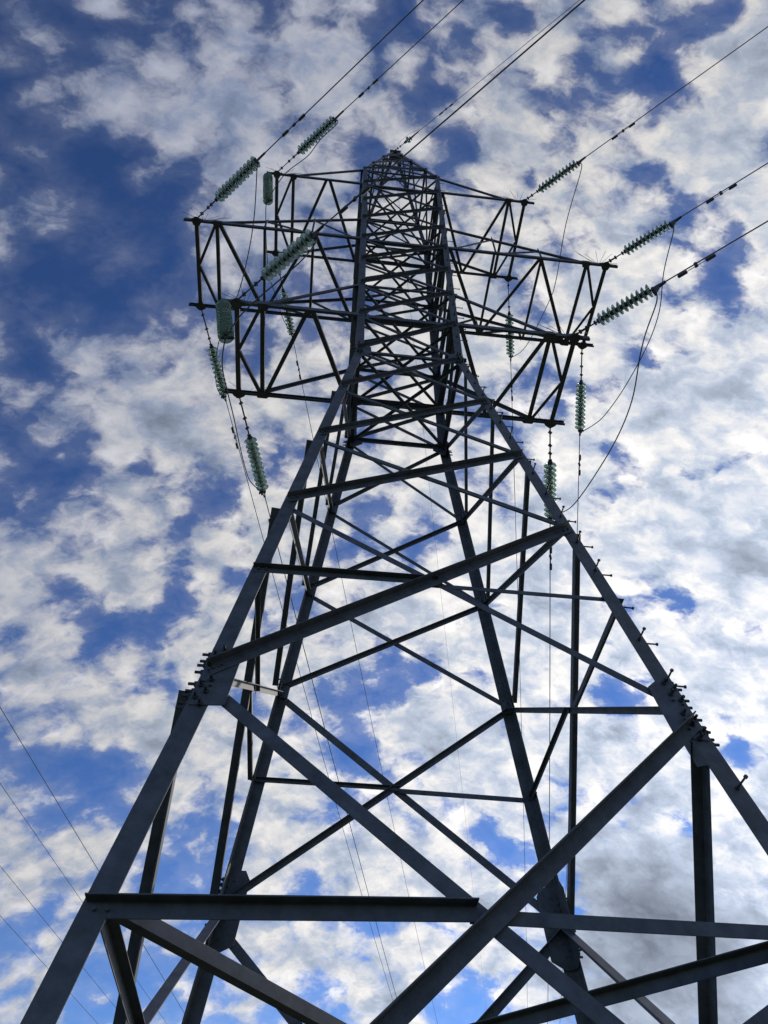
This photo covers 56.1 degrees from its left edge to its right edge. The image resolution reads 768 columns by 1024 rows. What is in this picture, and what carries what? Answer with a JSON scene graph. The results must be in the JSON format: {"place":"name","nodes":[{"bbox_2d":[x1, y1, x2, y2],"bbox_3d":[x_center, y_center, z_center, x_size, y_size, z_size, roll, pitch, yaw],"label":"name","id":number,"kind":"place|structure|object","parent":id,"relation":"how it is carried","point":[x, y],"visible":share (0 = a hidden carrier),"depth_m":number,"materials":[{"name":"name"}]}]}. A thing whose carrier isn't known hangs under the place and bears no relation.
{"place":"outdoors","nodes":[
{"label":"outdoors","id":0,"kind":"place"},
{"bbox_2d":[1,917,97,1023],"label":"distant wire","id":1,"kind":"object","parent":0,"point":[43,963],"visible":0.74,"depth_m":39.71,"materials":[{"name":"metal"}]},
{"bbox_2d":[0,866,115,1007],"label":"distant wire","id":2,"kind":"object","parent":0,"point":[52,930],"visible":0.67,"depth_m":37.34,"materials":[{"name":"metal"}]},
{"bbox_2d":[0,783,165,1021],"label":"distant wire","id":3,"kind":"object","parent":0,"point":[59,868],"visible":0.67,"depth_m":33.12,"materials":[{"name":"metal"}]},
{"bbox_2d":[0,707,183,1011],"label":"distant wire","id":4,"kind":"object","parent":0,"point":[69,822],"visible":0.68,"depth_m":23.38,"materials":[{"name":"metal"}]},
{"bbox_2d":[0,0,767,1023],"label":"sky","id":5,"kind":"structure","parent":0,"point":[131,536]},
{"bbox_3d":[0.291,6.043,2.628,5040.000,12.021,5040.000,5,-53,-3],"label":"ground","id":6,"kind":"structure","parent":0,"visible":0},
{"bbox_2d":[20,149,767,1023],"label":"transmission tower","id":7,"kind":"structure","parent":6,"relation":"on","point":[108,909],"depth_m":7.48,"materials":[{"name":"metal"}]},
{"bbox_2d":[201,311,227,402],"bbox_3d":[-4.531,-4.128,19.195,0.284,0.332,2.710,-6,-57,5],"label":"insulator string","id":8,"kind":"object","parent":7,"relation":"attached to","point":[211,349],"visible":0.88,"depth_m":19.30,"materials":[{"name":"green glass"}]},
{"bbox_2d":[226,403,392,999],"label":"power line","id":9,"kind":"object","parent":8,"relation":"attached to","point":[298,668],"visible":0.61,"depth_m":25.78,"materials":[{"name":"metal"}]},
{"bbox_2d":[231,427,238,448],"bbox_3d":[-4.231,-2.121,20.471,0.067,0.144,0.690,-6,-57,5],"label":"vibration damper","id":10,"kind":"object","parent":9,"relation":"attached to","point":[236,444],"visible":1,"depth_m":20.44,"materials":[{"name":"black metal"}]},
{"bbox_2d":[216,298,234,343],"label":"insulator string","id":11,"kind":"object","parent":7,"relation":"attached to","point":[224,317],"visible":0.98,"depth_m":12.66,"materials":[{"name":"green glass"}]},
{"bbox_2d":[198,151,265,217],"bbox_3d":[-3.540,-7.475,16.547,2.475,0.332,0.284,-28,-57,31],"label":"insulator string","id":12,"kind":"object","parent":7,"relation":"attached to","point":[237,179],"visible":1,"depth_m":16.41,"materials":[{"name":"green glass"}]},
{"bbox_2d":[215,162,257,393],"bbox_3d":[-3.638,-5.239,17.552,0.342,1.026,6.196,14,-54,-10],"label":"jumper cable","id":13,"kind":"object","parent":12,"relation":"hanging from","point":[245,265],"visible":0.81,"depth_m":16.54,"materials":[{"name":"metal"}]},
{"bbox_2d":[266,0,423,151],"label":"power line","id":14,"kind":"object","parent":12,"relation":"attached to","point":[354,66],"visible":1,"depth_m":14.56,"materials":[{"name":"metal"}]},
{"bbox_2d":[282,113,305,136],"bbox_3d":[-1.929,-8.302,15.445,0.690,0.144,0.067,-28,-57,31],"label":"vibration damper","id":15,"kind":"object","parent":14,"relation":"attached to","point":[300,118],"visible":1,"depth_m":15.41,"materials":[{"name":"black metal"}]},
{"bbox_2d":[239,398,268,499],"bbox_3d":[-2.846,-1.354,15.588,0.284,0.332,2.600,-6,-57,5],"label":"insulator string","id":16,"kind":"object","parent":7,"relation":"attached to","point":[256,462],"visible":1,"depth_m":15.70,"materials":[{"name":"green glass"}]},
{"bbox_2d":[222,236,316,491],"bbox_3d":[-2.487,-2.306,13.689,1.162,1.635,5.871,13,-54,-9],"label":"jumper cable","id":17,"kind":"object","parent":16,"relation":"hanging from","point":[229,333],"visible":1,"depth_m":12.42,"materials":[{"name":"metal"}]},
{"bbox_2d":[265,500,396,997],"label":"power line","id":18,"kind":"object","parent":16,"relation":"attached to","point":[329,747],"visible":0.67,"depth_m":20.91,"materials":[{"name":"metal"}]},
{"bbox_2d":[263,171,272,204],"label":"insulator string","id":19,"kind":"object","parent":7,"relation":"attached to","point":[267,184],"visible":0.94,"depth_m":20.39,"materials":[{"name":"green glass"}]},
{"bbox_2d":[239,224,325,298],"bbox_3d":[-1.912,-4.502,13.096,2.384,0.332,0.284,-28,-58,31],"label":"insulator string","id":20,"kind":"object","parent":7,"relation":"attached to","point":[284,259],"visible":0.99,"depth_m":12.95,"materials":[{"name":"green glass"}]},
{"bbox_2d":[325,0,584,223],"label":"power line","id":21,"kind":"object","parent":20,"relation":"attached to","point":[500,72],"visible":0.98,"depth_m":10.89,"materials":[{"name":"metal"}]},
{"bbox_2d":[339,186,369,213],"bbox_3d":[-0.491,-5.253,12.098,0.690,0.144,0.067,-29,-58,31],"label":"vibration damper","id":22,"kind":"object","parent":21,"relation":"attached to","point":[363,192],"visible":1,"depth_m":12.07,"materials":[{"name":"black metal"}]},
{"bbox_2d":[278,274,294,335],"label":"insulator string","id":23,"kind":"object","parent":7,"relation":"attached to","point":[289,320],"visible":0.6,"depth_m":23.68,"materials":[{"name":"green glass"}]},
{"bbox_2d":[294,345,437,1023],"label":"power line","id":24,"kind":"object","parent":23,"relation":"attached to","point":[356,650],"visible":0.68,"depth_m":32.56,"materials":[{"name":"metal"}]},
{"bbox_2d":[278,109,344,170],"bbox_3d":[-2.117,-10.530,20.511,2.738,0.332,0.284,-28,-57,31],"label":"insulator string","id":25,"kind":"object","parent":7,"relation":"attached to","point":[312,139],"visible":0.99,"depth_m":20.36,"materials":[{"name":"green glass"}]},
{"bbox_2d":[265,119,337,331],"bbox_3d":[-2.853,-8.139,21.288,1.438,1.605,6.627,13,-54,-9],"label":"jumper cable","id":26,"kind":"object","parent":25,"relation":"hanging from","point":[272,192],"visible":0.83,"depth_m":19.89,"materials":[{"name":"metal"}]},
{"bbox_2d":[345,0,463,109],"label":"power line","id":27,"kind":"object","parent":25,"relation":"attached to","point":[409,49],"visible":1,"depth_m":18.63,"materials":[{"name":"metal"}]},
{"bbox_2d":[358,79,377,97],"bbox_3d":[-0.416,-11.397,19.355,0.690,0.144,0.067,-28,-57,30],"label":"vibration damper","id":28,"kind":"object","parent":27,"relation":"attached to","point":[368,87],"visible":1,"depth_m":19.32,"materials":[{"name":"black metal"}]},
{"bbox_2d":[396,130,419,149],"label":"insulator string","id":29,"kind":"object","parent":7,"relation":"attached to","point":[408,139],"visible":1,"depth_m":30.15,"materials":[{"name":"green glass"}]},
{"bbox_2d":[422,1,577,128],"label":"earth wire","id":30,"kind":"object","parent":29,"relation":"attached to","point":[506,59],"visible":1,"depth_m":27.74,"materials":[{"name":"metal"}]},
{"bbox_2d":[395,170,485,1001],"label":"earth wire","id":31,"kind":"object","parent":7,"relation":"attached to","point":[444,625],"visible":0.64,"depth_m":46.55,"materials":[{"name":"metal"}]},
{"bbox_2d":[505,282,514,362],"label":"insulator string","id":32,"kind":"object","parent":7,"relation":"attached to","point":[510,346],"visible":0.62,"depth_m":24.11,"materials":[{"name":"green glass"}]},
{"bbox_2d":[510,363,526,941],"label":"power line","id":33,"kind":"object","parent":32,"relation":"attached to","point":[517,590],"visible":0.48,"depth_m":30.09,"materials":[{"name":"metal"}]},
{"bbox_2d":[513,163,581,356],"bbox_3d":[5.124,-7.332,22.224,0.353,1.001,6.247,10,-53,-7],"label":"jumper cable","id":34,"kind":"object","parent":32,"relation":"hanging from","point":[561,250],"visible":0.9,"depth_m":21.30,"materials":[{"name":"metal"}]},
{"bbox_2d":[544,428,556,519],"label":"insulator string","id":35,"kind":"object","parent":7,"relation":"attached to","point":[550,470],"visible":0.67,"depth_m":15.91,"materials":[{"name":"green glass"}]},
{"bbox_2d":[547,524,550,1023],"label":"power line","id":36,"kind":"object","parent":35,"relation":"attached to","point":[549,734],"visible":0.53,"depth_m":20.93,"materials":[{"name":"metal"}]},
{"bbox_2d":[549,547,551,569],"bbox_3d":[3.969,1.085,17.163,0.067,0.144,0.690,-6,-57,5],"label":"vibration damper","id":37,"kind":"object","parent":36,"relation":"attached to","point":[550,557],"visible":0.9,"depth_m":17.15,"materials":[{"name":"black metal"}]},
{"bbox_2d":[552,295,657,517],"bbox_3d":[4.488,-1.677,14.527,0.193,0.988,5.482,10,-53,-7],"label":"jumper cable","id":38,"kind":"object","parent":35,"relation":"hanging from","point":[629,406],"visible":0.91,"depth_m":13.72,"materials":[{"name":"metal"}]},
{"bbox_2d":[527,156,586,199],"bbox_3d":[5.017,-9.761,21.113,2.100,0.332,0.284,-27,-57,30],"label":"insulator string","id":39,"kind":"object","parent":7,"relation":"attached to","point":[556,177],"visible":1,"depth_m":21.01,"materials":[{"name":"green glass"}]},
{"bbox_2d":[587,26,767,155],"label":"power line","id":40,"kind":"object","parent":39,"relation":"attached to","point":[682,87],"visible":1,"depth_m":19.18,"materials":[{"name":"metal"}]},
{"bbox_2d":[612,122,634,139],"bbox_3d":[6.645,-10.588,20.007,0.690,0.144,0.067,-28,-57,30],"label":"vibration damper","id":41,"kind":"object","parent":40,"relation":"attached to","point":[623,130],"visible":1,"depth_m":19.97,"materials":[{"name":"black metal"}]},
{"bbox_2d":[575,349,585,437],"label":"insulator string","id":42,"kind":"object","parent":7,"relation":"attached to","point":[580,406],"visible":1,"depth_m":19.92,"materials":[{"name":"green glass"}]},
{"bbox_2d":[561,438,579,995],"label":"power line","id":43,"kind":"object","parent":42,"relation":"attached to","point":[577,533],"visible":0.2,"depth_m":21.91,"materials":[{"name":"metal"}]},
{"bbox_2d":[578,455,580,475],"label":"vibration damper","id":44,"kind":"object","parent":43,"relation":"attached to","point":[579,471],"visible":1,"depth_m":20.99,"materials":[{"name":"black metal"}]},
{"bbox_2d":[577,279,668,333],"bbox_3d":[4.458,-3.834,13.608,1.928,0.332,0.284,-28,-57,31],"label":"insulator string","id":45,"kind":"object","parent":7,"relation":"attached to","point":[619,308],"visible":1,"depth_m":13.51,"materials":[{"name":"green glass"}]},
{"bbox_2d":[669,220,767,279],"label":"power line","id":46,"kind":"object","parent":45,"relation":"attached to","point":[720,249],"visible":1,"depth_m":12.63,"materials":[{"name":"metal"}]},
{"bbox_2d":[677,254,715,277],"bbox_3d":[5.564,-4.400,12.838,0.690,0.144,0.067,-28,-57,31],"label":"vibration damper","id":47,"kind":"object","parent":46,"relation":"attached to","point":[696,264],"visible":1,"depth_m":12.81,"materials":[{"name":"black metal"}]},
{"bbox_2d":[607,215,683,262],"bbox_3d":[6.224,-6.508,17.267,1.989,0.332,0.284,-27,-57,30],"label":"insulator string","id":48,"kind":"object","parent":7,"relation":"attached to","point":[645,238],"visible":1,"depth_m":17.16,"materials":[{"name":"green glass"}]},
{"bbox_2d":[584,226,673,430],"bbox_3d":[6.304,-4.207,18.293,0.314,0.982,5.818,10,-53,-7],"label":"jumper cable","id":49,"kind":"object","parent":48,"relation":"hanging from","point":[651,334],"visible":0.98,"depth_m":17.57,"materials":[{"name":"metal"}]},
{"bbox_2d":[684,163,767,214],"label":"power line","id":50,"kind":"object","parent":48,"relation":"attached to","point":[726,188],"visible":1,"depth_m":16.26,"materials":[{"name":"metal"}]},
{"bbox_2d":[706,183,736,203],"bbox_3d":[7.633,-7.218,16.309,0.690,0.144,0.068,-27,-57,30],"label":"vibration damper","id":51,"kind":"object","parent":50,"relation":"attached to","point":[721,193],"visible":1,"depth_m":16.28,"materials":[{"name":"black metal"}]}
]}

